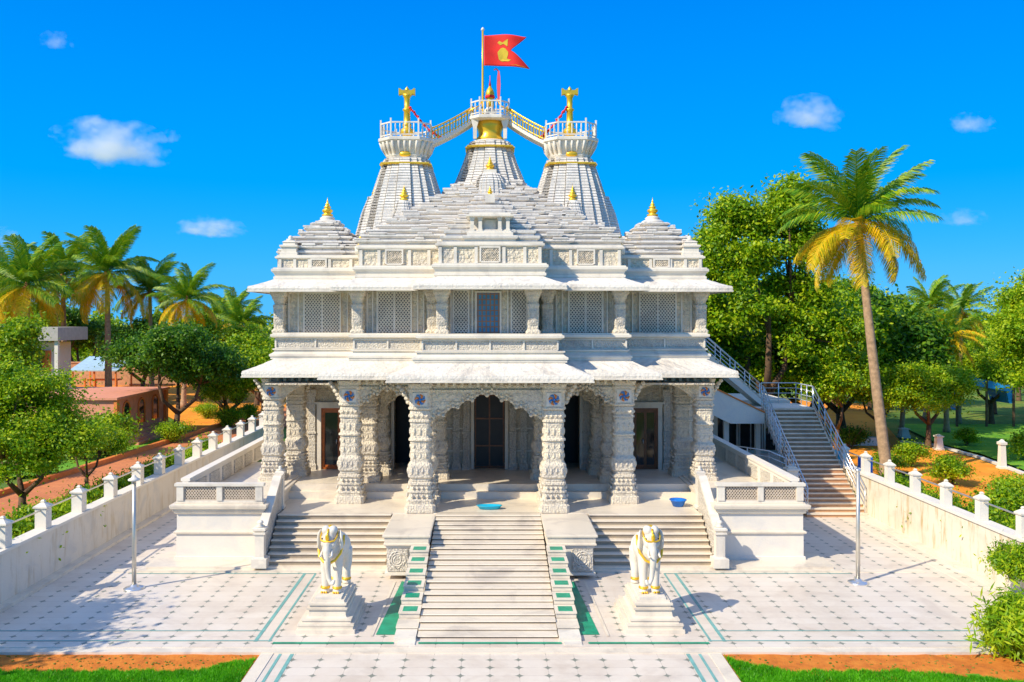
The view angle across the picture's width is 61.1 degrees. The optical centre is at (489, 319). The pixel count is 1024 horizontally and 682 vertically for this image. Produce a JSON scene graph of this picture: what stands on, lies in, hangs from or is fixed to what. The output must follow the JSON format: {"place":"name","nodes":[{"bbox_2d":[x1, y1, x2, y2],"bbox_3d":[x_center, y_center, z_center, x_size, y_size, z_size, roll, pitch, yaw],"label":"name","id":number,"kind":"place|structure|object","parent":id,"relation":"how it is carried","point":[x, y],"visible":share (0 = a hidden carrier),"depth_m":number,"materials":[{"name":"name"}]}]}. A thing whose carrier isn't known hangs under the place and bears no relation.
{"place":"outdoors","nodes":[
{"label":"outdoors","id":0,"kind":"place"},
{"bbox_2d":[1,431,189,476],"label":"side lawn","id":1,"kind":"structure","parent":0,"point":[81,461],"depth_m":48.93,"materials":[{"name":"plant"}]},
{"bbox_2d":[26,387,169,444],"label":"salmon building","id":2,"kind":"structure","parent":1,"relation":"on","point":[150,405],"depth_m":57.71,"materials":[{"name":"paint"}]},
{"bbox_2d":[83,403,154,457],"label":"shrub","id":3,"kind":"object","parent":1,"relation":"on","point":[121,422],"visible":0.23,"depth_m":50.25,"materials":[{"name":"green plant"}]},
{"bbox_2d":[71,356,131,386],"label":"blue roof shed","id":4,"kind":"structure","parent":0,"point":[89,363],"depth_m":98.20,"materials":[{"name":"orange metal"}]},
{"bbox_2d":[0,655,256,681],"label":"lawn","id":5,"kind":"structure","parent":0,"point":[221,672],"depth_m":19.34,"materials":[{"name":"green plant"}]},
{"bbox_2d":[0,654,258,681],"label":"soil","id":6,"kind":"structure","parent":0,"point":[43,662],"depth_m":20.21,"materials":[{"name":"orange soil"}]},
{"bbox_2d":[0,655,1019,673],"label":"pebbles","id":7,"kind":"object","parent":6,"relation":"on","point":[734,656],"visible":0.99,"depth_m":20.09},
{"bbox_2d":[71,362,195,385],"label":"compound wall","id":8,"kind":"structure","parent":0,"point":[125,379],"depth_m":104.00,"materials":[{"name":"brick"}]},
{"bbox_2d":[0,407,285,518],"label":"road","id":9,"kind":"structure","parent":0,"point":[57,485],"depth_m":44.22,"materials":[{"name":"soil"}]},
{"bbox_2d":[0,410,263,496],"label":"road kerb","id":10,"kind":"structure","parent":9,"relation":"on","point":[60,474],"depth_m":48.10,"materials":[{"name":"orange paint"}]},
{"bbox_2d":[77,386,285,429],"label":"yard earth","id":11,"kind":"structure","parent":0,"point":[191,416],"depth_m":80.81,"materials":[{"name":"orange soil"}]},
{"bbox_2d":[0,233,84,326],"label":"coconut palm","id":12,"kind":"object","parent":11,"relation":"on","point":[25,271],"visible":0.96,"depth_m":79.09,"materials":[{"name":"green plant"}]},
{"bbox_2d":[2,324,87,386],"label":"flat roof house","id":13,"kind":"structure","parent":11,"relation":"on","point":[62,350],"depth_m":76.20,"materials":[{"name":"paint"}]},
{"bbox_2d":[20,231,117,341],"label":"coconut palm","id":14,"kind":"object","parent":11,"relation":"on","point":[66,254],"visible":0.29,"depth_m":91.04,"materials":[{"name":"green plant"}]},
{"bbox_2d":[37,224,161,386],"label":"coconut palm","id":15,"kind":"object","parent":11,"relation":"on","point":[103,258],"visible":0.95,"depth_m":83.13,"materials":[{"name":"green plant"}]},
{"bbox_2d":[102,252,181,386],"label":"coconut palm","id":16,"kind":"object","parent":11,"relation":"on","point":[165,268],"visible":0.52,"depth_m":87.36,"materials":[{"name":"green plant"}]},
{"bbox_2d":[146,262,230,407],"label":"coconut palm","id":17,"kind":"object","parent":11,"relation":"on","point":[186,289],"visible":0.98,"depth_m":77.37,"materials":[{"name":"green plant"}]},
{"bbox_2d":[212,295,272,398],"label":"coconut palm","id":18,"kind":"object","parent":11,"relation":"on","point":[252,306],"visible":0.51,"depth_m":85.71,"materials":[{"name":"green plant"}]},
{"bbox_2d":[256,654,726,681],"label":"walkway","id":19,"kind":"structure","parent":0,"point":[489,667],"depth_m":19.75,"materials":[{"name":"tile"}]},
{"bbox_2d":[0,573,981,681],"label":"teal inlay","id":20,"kind":"object","parent":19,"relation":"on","point":[679,595],"visible":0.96,"depth_m":21.99,"materials":[{"name":"tile"}]},
{"bbox_2d":[241,653,740,681],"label":"walkway border","id":21,"kind":"object","parent":19,"relation":"on","point":[718,659],"visible":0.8,"depth_m":19.77,"materials":[{"name":"stone"}]},
{"bbox_2d":[0,511,998,647],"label":"plaza floor","id":22,"kind":"structure","parent":0,"point":[87,595],"depth_m":23.94,"materials":[{"name":"tile"}]},
{"bbox_2d":[0,506,171,613],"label":"wall plinth","id":23,"kind":"structure","parent":22,"relation":"on","point":[36,587],"depth_m":27.63,"materials":[{"name":"stone"}]},
{"bbox_2d":[123,474,144,591],"bbox_3d":[-10.450,6.225,25.450,0.600,3.350,0.600,0,0,0],"label":"pole","id":24,"kind":"object","parent":22,"relation":"on","point":[133,586],"visible":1,"depth_m":25.40,"materials":[{"name":"metal"}]},
{"bbox_2d":[296,581,366,633],"bbox_3d":[-4.140,7.500,22.835,1.480,0.800,2.150,0,0,0],"label":"statue pedestal","id":25,"kind":"object","parent":22,"relation":"on","point":[330,612],"visible":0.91,"depth_m":22.03,"materials":[{"name":"stone"}]},
{"bbox_2d":[317,525,352,593],"bbox_3d":[-4.094,6.225,22.868,0.723,1.791,1.695,0,0,7],"label":"elephant statue","id":26,"kind":"object","parent":25,"relation":"on","point":[334,547],"visible":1,"depth_m":22.47,"materials":[{"name":"white stone"}]},
{"bbox_2d":[376,581,407,634],"bbox_3d":[-2.620,7.884,23.900,0.480,0.001,4.400,0,0,0],"label":"green strip","id":27,"kind":"object","parent":22,"relation":"on","point":[388,623],"visible":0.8,"depth_m":23.02,"materials":[{"name":"stone"}]},
{"bbox_2d":[394,513,581,644],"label":"front staircase","id":28,"kind":"structure","parent":22,"relation":"on","point":[487,575],"depth_m":24.10,"materials":[{"name":"stone"}]},
{"bbox_2d":[241,81,738,564],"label":"temple","id":29,"kind":"structure","parent":22,"relation":"on","point":[489,326],"depth_m":31.45,"materials":[{"name":"stone"}]},
{"bbox_2d":[303,292,340,331],"bbox_3d":[-6.300,-0.275,32.555,1.420,1.510,0.090,0,0,0],"label":"window","id":30,"kind":"structure","parent":29,"relation":"in","point":[321,310],"depth_m":32.53,"materials":[{"name":"white stone"}]},
{"bbox_2d":[315,402,340,469],"bbox_3d":[-6.380,4.665,34.850,1.280,2.710,0.240,0,0,0],"label":"door","id":31,"kind":"structure","parent":29,"relation":"in","point":[328,419],"depth_m":34.87,"materials":[{"name":"orange wood"}]},
{"bbox_2d":[376,291,411,332],"bbox_3d":[-3.465,-0.285,31.405,1.290,1.530,0.090,0,0,0],"label":"window","id":32,"kind":"structure","parent":29,"relation":"in","point":[393,308],"depth_m":31.38,"materials":[{"name":"white stone"}]},
{"bbox_2d":[452,290,468,332],"bbox_3d":[-1.015,-0.285,30.305,0.590,1.530,0.090,0,0,0],"label":"window","id":33,"kind":"structure","parent":29,"relation":"in","point":[460,298],"depth_m":30.28,"materials":[{"name":"white stone"}]},
{"bbox_2d":[481,27,483,113],"bbox_3d":[-0.300,-10.229,35.750,0.140,3.658,0.133,0,0,0],"label":"flagpole","id":34,"kind":"object","parent":29,"relation":"on","point":[482,29],"visible":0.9,"depth_m":35.71,"materials":[{"name":"white metal"}]},
{"bbox_2d":[484,34,528,68],"bbox_3d":[0.697,-11.046,35.732,1.899,1.399,0.253,0,0,0],"label":"flag","id":35,"kind":"object","parent":34,"relation":"attached to","point":[497,50],"visible":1,"depth_m":35.73,"materials":[{"name":"red fabric"}]},
{"bbox_2d":[475,291,500,332],"bbox_3d":[-0.060,-0.260,30.310,0.920,1.480,0.080,0,0,0],"label":"window","id":36,"kind":"structure","parent":29,"relation":"in","point":[487,303],"depth_m":30.29,"materials":[{"name":"blue glass"}]},
{"bbox_2d":[475,395,503,467],"bbox_3d":[-0.020,4.500,35.085,1.200,3.000,0.070,0,0,0],"label":"screen door","id":37,"kind":"structure","parent":29,"relation":"in","point":[489,411],"depth_m":35.10,"materials":[{"name":"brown wood"}]},
{"bbox_2d":[480,246,499,262],"bbox_3d":[0.000,-2.255,29.910,0.720,0.570,0.080,0,0,0],"label":"carved panel","id":38,"kind":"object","parent":29,"relation":"in","point":[488,254],"depth_m":29.89,"materials":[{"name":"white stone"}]},
{"bbox_2d":[511,290,527,332],"bbox_3d":[1.015,-0.285,30.305,0.590,1.530,0.090,0,0,0],"label":"window","id":39,"kind":"structure","parent":29,"relation":"in","point":[519,302],"depth_m":30.28,"materials":[{"name":"white stone"}]},
{"bbox_2d":[568,291,603,332],"bbox_3d":[3.465,-0.285,31.405,1.290,1.530,0.090,0,0,0],"label":"window","id":40,"kind":"structure","parent":29,"relation":"in","point":[585,308],"depth_m":31.38,"materials":[{"name":"white stone"}]},
{"bbox_2d":[633,402,663,469],"bbox_3d":[6.250,4.665,34.850,1.480,2.710,0.240,0,0,0],"label":"door","id":41,"kind":"structure","parent":29,"relation":"in","point":[647,419],"depth_m":34.87,"materials":[{"name":"brown wood"}]},
{"bbox_2d":[639,292,676,331],"bbox_3d":[6.300,-0.275,32.555,1.420,1.510,0.090,0,0,0],"label":"window","id":42,"kind":"structure","parent":29,"relation":"in","point":[657,310],"depth_m":32.53,"materials":[{"name":"white stone"}]},
{"bbox_2d":[272,642,709,643],"bbox_3d":[0.025,7.882,21.140,10.650,0.001,0.110,0,0,0],"label":"green inlay","id":43,"kind":"object","parent":22,"relation":"on","point":[490,642],"visible":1,"depth_m":21.13,"materials":[{"name":"tile"}]},
{"bbox_2d":[99,552,925,572],"bbox_3d":[0.700,7.880,28.025,25.800,0.240,1.950,0,0,0],"label":"terrace ledge","id":44,"kind":"object","parent":22,"relation":"on","point":[166,562],"visible":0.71,"depth_m":27.22,"materials":[{"name":"stone"}]},
{"bbox_2d":[169,436,301,559],"bbox_3d":[-8.765,6.470,33.690,3.130,2.580,11.620,0,0,0],"label":"terrace podium","id":45,"kind":"object","parent":44,"relation":"on","point":[219,506],"visible":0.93,"depth_m":28.09,"materials":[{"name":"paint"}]},
{"bbox_2d":[251,466,285,568],"bbox_3d":[-7.220,6.395,28.510,0.480,2.730,2.980,0,0,0],"label":"stair balustrade","id":46,"kind":"object","parent":44,"relation":"on","point":[263,530],"visible":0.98,"depth_m":28.02,"materials":[{"name":"stone"}]},
{"bbox_2d":[382,514,435,574],"bbox_3d":[-2.535,7.140,27.675,1.450,1.240,2.910,0,0,0],"label":"carved pedestal","id":47,"kind":"object","parent":44,"relation":"on","point":[402,534],"visible":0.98,"depth_m":26.32,"materials":[{"name":"white stone"}]},
{"bbox_2d":[540,514,597,574],"bbox_3d":[2.475,7.140,27.675,1.570,1.240,2.910,0,0,0],"label":"carved pedestal","id":48,"kind":"object","parent":44,"relation":"on","point":[576,535],"visible":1,"depth_m":26.35,"materials":[{"name":"white stone"}]},
{"bbox_2d":[694,466,728,568],"bbox_3d":[7.220,6.395,28.510,0.480,2.730,2.980,0,0,0],"label":"stair balustrade","id":49,"kind":"object","parent":44,"relation":"on","point":[716,530],"visible":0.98,"depth_m":28.02,"materials":[{"name":"stone"}]},
{"bbox_2d":[678,434,810,559],"bbox_3d":[8.765,6.470,33.690,3.130,2.580,11.620,0,0,0],"label":"terrace podium","id":50,"kind":"object","parent":44,"relation":"on","point":[760,506],"visible":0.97,"depth_m":28.09,"materials":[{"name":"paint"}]},
{"bbox_2d":[568,581,598,634],"bbox_3d":[2.500,7.884,23.900,0.480,0.001,4.400,0,0,0],"label":"green strip","id":51,"kind":"object","parent":22,"relation":"on","point":[587,626],"visible":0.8,"depth_m":23.02,"materials":[{"name":"tile"}]},
{"bbox_2d":[614,582,684,633],"bbox_3d":[4.160,7.500,22.835,1.480,0.800,2.150,0,0,0],"label":"statue pedestal","id":52,"kind":"object","parent":22,"relation":"on","point":[638,612],"visible":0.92,"depth_m":22.03,"materials":[{"name":"stone"}]},
{"bbox_2d":[629,525,663,593],"bbox_3d":[4.123,6.225,22.869,0.723,1.791,1.695,0,0,-6],"label":"elephant statue","id":53,"kind":"object","parent":52,"relation":"on","point":[646,550],"visible":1,"depth_m":22.47,"materials":[{"name":"white stone"}]},
{"bbox_2d":[705,337,867,516],"bbox_3d":[12.030,4.063,38.594,6.110,7.873,8.012,0,0,0],"label":"outdoor staircase","id":54,"kind":"structure","parent":22,"relation":"on","point":[801,439],"depth_m":38.36,"materials":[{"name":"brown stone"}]},
{"bbox_2d":[847,468,868,585],"bbox_3d":[11.040,6.180,26.000,0.600,3.440,0.600,0,0,0],"label":"pole","id":55,"kind":"object","parent":22,"relation":"on","point":[857,581],"visible":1,"depth_m":25.95,"materials":[{"name":"metal"}]},
{"bbox_2d":[852,515,1017,600],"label":"wall plinth","id":56,"kind":"structure","parent":22,"relation":"on","point":[966,570],"depth_m":28.66,"materials":[{"name":"stone"}]},
{"bbox_2d":[0,325,1023,525],"bbox_3d":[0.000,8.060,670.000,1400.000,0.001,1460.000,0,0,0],"label":"ground","id":57,"kind":"structure","parent":0,"point":[1002,416],"depth_m":71.40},
{"bbox_2d":[0,305,59,374],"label":"tree","id":58,"kind":"object","parent":57,"relation":"on","point":[18,334],"visible":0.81,"depth_m":60.08,"materials":[{"name":"green plant"}]},
{"bbox_2d":[2,494,61,528],"bbox_3d":[-15.311,7.013,28.577,3.038,2.546,2.686,0,0,-27],"label":"shrub","id":59,"kind":"object","parent":57,"relation":"on","point":[27,510],"visible":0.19,"depth_m":28.46,"materials":[{"name":"green plant"}]},
{"bbox_2d":[0,507,67,560],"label":"shrub","id":60,"kind":"object","parent":57,"relation":"on","point":[18,528],"visible":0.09,"depth_m":26.67,"materials":[{"name":"green plant"}]},
{"bbox_2d":[0,343,126,510],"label":"tree","id":61,"kind":"object","parent":57,"relation":"on","point":[47,433],"visible":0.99,"depth_m":33.26,"materials":[{"name":"green plant"}]},
{"bbox_2d":[54,475,103,503],"bbox_3d":[-15.136,7.047,32.401,2.583,2.448,2.921,0,0,-31],"label":"shrub","id":62,"kind":"object","parent":57,"relation":"on","point":[95,493],"visible":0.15,"depth_m":32.14,"materials":[{"name":"green plant"}]},
{"bbox_2d":[54,304,117,361],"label":"tree","id":63,"kind":"object","parent":57,"relation":"on","point":[74,317],"visible":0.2,"depth_m":117.43,"materials":[{"name":"green plant"}]},
{"bbox_2d":[62,413,140,486],"bbox_3d":[-17.741,6.043,38.368,4.210,4.049,4.796,0,0,2],"label":"tree","id":64,"kind":"object","parent":57,"relation":"on","point":[123,439],"visible":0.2,"depth_m":38.54,"materials":[{"name":"green plant"}]},
{"bbox_2d":[90,306,167,386],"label":"tree","id":65,"kind":"object","parent":57,"relation":"on","point":[124,330],"visible":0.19,"depth_m":91.57,"materials":[{"name":"green plant"}]},
{"bbox_2d":[0,411,263,603],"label":"boundary wall","id":66,"kind":"structure","parent":57,"relation":"on","point":[82,522],"depth_m":29.54,"materials":[{"name":"paint"}]},
{"bbox_2d":[52,298,272,360],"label":"woods","id":67,"kind":"object","parent":57,"relation":"on","point":[84,353],"visible":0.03,"depth_m":136.95,"materials":[{"name":"green plant"}]},
{"bbox_2d":[87,309,255,425],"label":"tree","id":68,"kind":"object","parent":57,"relation":"on","point":[178,354],"visible":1,"depth_m":56.74,"materials":[{"name":"green plant"}]},
{"bbox_2d":[149,419,201,443],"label":"shrub","id":69,"kind":"object","parent":57,"relation":"on","point":[169,430],"visible":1,"depth_m":55.46,"materials":[{"name":"green plant"}]},
{"bbox_2d":[141,304,231,401],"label":"tree","id":70,"kind":"object","parent":57,"relation":"on","point":[207,318],"visible":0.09,"depth_m":81.96,"materials":[{"name":"green plant"}]},
{"bbox_2d":[193,378,256,411],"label":"tree","id":71,"kind":"object","parent":57,"relation":"on","point":[238,397],"visible":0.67,"depth_m":63.63,"materials":[{"name":"green plant"}]},
{"bbox_2d":[208,403,249,426],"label":"shrub","id":72,"kind":"object","parent":57,"relation":"on","point":[228,417],"visible":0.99,"depth_m":63.67,"materials":[{"name":"green plant"}]},
{"bbox_2d":[189,323,274,409],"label":"tree","id":73,"kind":"object","parent":57,"relation":"on","point":[259,352],"visible":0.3,"depth_m":65.11,"materials":[{"name":"green plant"}]},
{"bbox_2d":[213,316,274,405],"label":"tree","id":74,"kind":"object","parent":57,"relation":"on","point":[239,329],"visible":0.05,"depth_m":78.96,"materials":[{"name":"green plant"}]},
{"bbox_2d":[0,648,1008,654],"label":"plaza kerb","id":75,"kind":"structure","parent":57,"relation":"on","point":[259,651],"depth_m":20.66,"materials":[{"name":"stone"}]},
{"bbox_2d":[706,290,804,390],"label":"tree","id":76,"kind":"object","parent":57,"relation":"on","point":[727,348],"visible":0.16,"depth_m":52.76,"materials":[{"name":"green plant"}]},
{"bbox_2d":[715,335,800,402],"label":"tree","id":77,"kind":"object","parent":57,"relation":"on","point":[730,387],"visible":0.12,"depth_m":55.87,"materials":[{"name":"green plant"}]},
{"bbox_2d":[688,166,893,394],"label":"tree","id":78,"kind":"object","parent":57,"relation":"on","point":[732,260],"visible":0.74,"depth_m":50.88,"materials":[{"name":"green plant"}]},
{"bbox_2d":[771,344,898,450],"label":"tree","id":79,"kind":"object","parent":57,"relation":"on","point":[835,384],"visible":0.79,"depth_m":51.03,"materials":[{"name":"green plant"}]},
{"bbox_2d":[752,271,945,410],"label":"tree","id":80,"kind":"object","parent":57,"relation":"on","point":[877,316],"visible":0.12,"depth_m":57.69,"materials":[{"name":"green plant"}]},
{"bbox_2d":[828,423,872,447],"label":"shrub","id":81,"kind":"object","parent":57,"relation":"on","point":[850,436],"visible":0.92,"depth_m":53.28,"materials":[{"name":"green plant"}]},
{"bbox_2d":[776,145,942,475],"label":"coconut palm","id":82,"kind":"object","parent":57,"relation":"on","point":[857,201],"visible":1,"depth_m":42.29,"materials":[{"name":"green plant"}]},
{"bbox_2d":[827,271,920,405],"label":"tree","id":83,"kind":"object","parent":57,"relation":"on","point":[855,288],"visible":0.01,"depth_m":80.03,"materials":[{"name":"green plant"}]},
{"bbox_2d":[845,363,911,436],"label":"tree","id":84,"kind":"object","parent":57,"relation":"on","point":[860,399],"visible":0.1,"depth_m":55.90,"materials":[{"name":"green plant"}]},
{"bbox_2d":[825,278,963,429],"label":"tree","id":85,"kind":"object","parent":57,"relation":"on","point":[929,334],"visible":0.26,"depth_m":57.76,"materials":[{"name":"green plant"}]},
{"bbox_2d":[884,299,943,432],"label":"coconut palm","id":86,"kind":"object","parent":57,"relation":"on","point":[919,306],"visible":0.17,"depth_m":59.84,"materials":[{"name":"green plant"}]},
{"bbox_2d":[855,356,991,447],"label":"tree","id":87,"kind":"object","parent":57,"relation":"on","point":[940,386],"visible":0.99,"depth_m":52.14,"materials":[{"name":"green plant"}]},
{"bbox_2d":[890,275,965,419],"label":"coconut palm","id":88,"kind":"object","parent":57,"relation":"on","point":[939,284],"visible":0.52,"depth_m":67.81,"materials":[{"name":"green plant"}]},
{"bbox_2d":[839,444,1023,593],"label":"boundary wall","id":89,"kind":"structure","parent":57,"relation":"on","point":[887,494],"depth_m":29.31,"materials":[{"name":"white paint"}]},
{"bbox_2d":[940,494,1014,524],"bbox_3d":[16.554,7.084,29.480,3.038,2.342,2.686,0,0,2],"label":"shrub","id":90,"kind":"object","parent":57,"relation":"on","point":[993,513],"visible":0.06,"depth_m":29.26,"materials":[{"name":"green plant"}]},
{"bbox_2d":[949,345,1023,423],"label":"tree","id":91,"kind":"object","parent":57,"relation":"on","point":[985,364],"visible":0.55,"depth_m":65.40,"materials":[{"name":"green plant"}]},
{"bbox_2d":[963,480,1023,522],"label":"shrub","id":92,"kind":"object","parent":57,"relation":"on","point":[1013,501],"visible":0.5,"depth_m":31.66,"materials":[{"name":"green plant"}]},
{"bbox_2d":[971,266,1023,398],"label":"tree","id":93,"kind":"object","parent":57,"relation":"on","point":[1009,316],"visible":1,"depth_m":53.37,"materials":[{"name":"green plant"}]},
{"bbox_2d":[974,529,1023,585],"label":"shrub","id":94,"kind":"object","parent":57,"relation":"on","point":[1007,558],"visible":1,"depth_m":23.76,"materials":[{"name":"green plant"}]},
{"bbox_2d":[980,465,1023,499],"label":"shrub","id":95,"kind":"object","parent":57,"relation":"on","point":[1017,482],"visible":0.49,"depth_m":35.78,"materials":[{"name":"green plant"}]},
{"bbox_2d":[0,0,1023,324],"label":"sky","id":96,"kind":"structure","parent":0,"point":[221,130],"materials":[{"name":"blue"}]},
{"bbox_2d":[713,393,789,469],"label":"annex","id":97,"kind":"object","parent":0,"point":[741,434],"visible":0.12,"depth_m":42.90,"materials":[{"name":"paint"}]},
{"bbox_2d":[738,424,762,449],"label":"window","id":98,"kind":"structure","parent":97,"relation":"in","point":[745,432],"depth_m":42.91,"materials":[{"name":"black glass"}]},
{"bbox_2d":[723,654,1023,681],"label":"soil","id":99,"kind":"structure","parent":0,"point":[983,667],"depth_m":20.13,"materials":[{"name":"orange soil"}]},
{"bbox_2d":[962,569,1023,669],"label":"shrub","id":100,"kind":"object","parent":99,"relation":"on","point":[1001,625],"visible":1,"depth_m":20.33,"materials":[{"name":"green plant"}]},
{"bbox_2d":[724,654,1023,681],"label":"lawn","id":101,"kind":"structure","parent":0,"point":[771,673],"depth_m":19.29,"materials":[{"name":"green plant"}]},
{"bbox_2d":[790,400,1022,507],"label":"orange path","id":102,"kind":"structure","parent":0,"point":[854,414],"depth_m":48.62,"materials":[{"name":"orange soil"}]},
{"bbox_2d":[891,437,943,468],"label":"shrub","id":103,"kind":"object","parent":102,"relation":"on","point":[911,451],"visible":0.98,"depth_m":46.35,"materials":[{"name":"green plant"}]},
{"bbox_2d":[918,450,979,484],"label":"shrub","id":104,"kind":"object","parent":102,"relation":"on","point":[949,468],"visible":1,"depth_m":41.17,"materials":[{"name":"green plant"}]},
{"bbox_2d":[898,424,1023,469],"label":"garden lawn","id":105,"kind":"structure","parent":0,"point":[992,434],"depth_m":58.75,"materials":[{"name":"green plant"}]},
{"bbox_2d":[917,296,987,431],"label":"coconut palm","id":106,"kind":"object","parent":105,"relation":"on","point":[953,312],"visible":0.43,"depth_m":60.53,"materials":[{"name":"green plant"}]},
{"bbox_2d":[922,281,996,423],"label":"coconut palm","id":107,"kind":"object","parent":105,"relation":"on","point":[968,291],"visible":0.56,"depth_m":65.74,"materials":[{"name":"green plant"}]},
{"bbox_2d":[947,425,985,445],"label":"shrub","id":108,"kind":"object","parent":105,"relation":"on","point":[965,434],"visible":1,"depth_m":54.35,"materials":[{"name":"green plant"}]},
{"bbox_2d":[950,378,1014,426],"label":"tarpaulin shelter","id":109,"kind":"object","parent":105,"relation":"on","point":[1005,397],"visible":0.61,"depth_m":64.19,"materials":[{"name":"fabric"}]},
{"bbox_2d":[1005,427,1023,460],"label":"shrub","id":110,"kind":"object","parent":105,"relation":"on","point":[1018,440],"visible":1,"depth_m":48.83,"materials":[{"name":"green plant"}]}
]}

